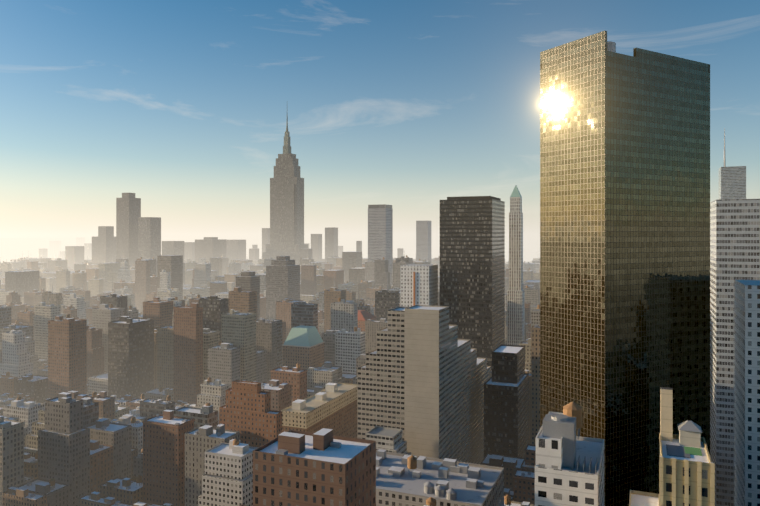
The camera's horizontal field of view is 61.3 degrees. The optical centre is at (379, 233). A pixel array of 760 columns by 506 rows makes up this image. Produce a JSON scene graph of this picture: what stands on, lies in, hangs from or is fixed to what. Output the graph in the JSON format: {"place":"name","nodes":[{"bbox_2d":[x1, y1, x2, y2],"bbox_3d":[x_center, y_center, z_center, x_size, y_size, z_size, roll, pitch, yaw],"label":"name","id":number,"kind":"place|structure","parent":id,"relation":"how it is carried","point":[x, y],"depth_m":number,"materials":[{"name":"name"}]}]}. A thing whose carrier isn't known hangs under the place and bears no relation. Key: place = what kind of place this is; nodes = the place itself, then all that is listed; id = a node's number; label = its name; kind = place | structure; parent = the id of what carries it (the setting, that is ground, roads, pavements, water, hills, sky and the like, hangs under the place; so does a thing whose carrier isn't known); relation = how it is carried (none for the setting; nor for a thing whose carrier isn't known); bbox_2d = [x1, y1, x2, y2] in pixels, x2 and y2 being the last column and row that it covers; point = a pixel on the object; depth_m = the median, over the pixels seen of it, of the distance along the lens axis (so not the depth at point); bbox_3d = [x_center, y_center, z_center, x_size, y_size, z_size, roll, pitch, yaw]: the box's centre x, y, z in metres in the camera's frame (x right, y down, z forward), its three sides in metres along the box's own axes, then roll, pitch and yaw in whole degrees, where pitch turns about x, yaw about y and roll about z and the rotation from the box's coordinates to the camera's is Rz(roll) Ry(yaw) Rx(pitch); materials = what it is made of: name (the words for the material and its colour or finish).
{"place":"outdoors","nodes":[
{"label":"outdoors","id":0,"kind":"place"},
{"bbox_2d":[0,237,539,262],"bbox_3d":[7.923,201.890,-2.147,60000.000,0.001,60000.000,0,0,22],"label":"ground","id":1,"kind":"structure","parent":0,"point":[13,248],"depth_m":11252.63,"materials":[{"name":"beige"}]},
{"bbox_2d":[0,250,539,505],"bbox_3d":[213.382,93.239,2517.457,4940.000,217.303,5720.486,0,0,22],"label":"city blocks","id":2,"kind":"structure","parent":1,"relation":"on","point":[115,384],"depth_m":677.14,"materials":[{"name":"brown concrete"}]},
{"bbox_2d":[39,116,759,505],"bbox_3d":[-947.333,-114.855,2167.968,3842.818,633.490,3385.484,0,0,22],"label":"buildings","id":3,"kind":"structure","parent":1,"relation":"on","point":[431,406],"depth_m":435.54,"materials":[{"name":"grey concrete"}]},
{"bbox_2d":[540,31,709,505],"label":"tower","id":4,"kind":"structure","parent":1,"relation":"on","point":[624,238],"depth_m":240.07,"materials":[{"name":"gold glass"}]},
{"bbox_2d":[0,0,759,237],"label":"sky","id":5,"kind":"structure","parent":0,"point":[183,107],"materials":[{"name":"blue"}]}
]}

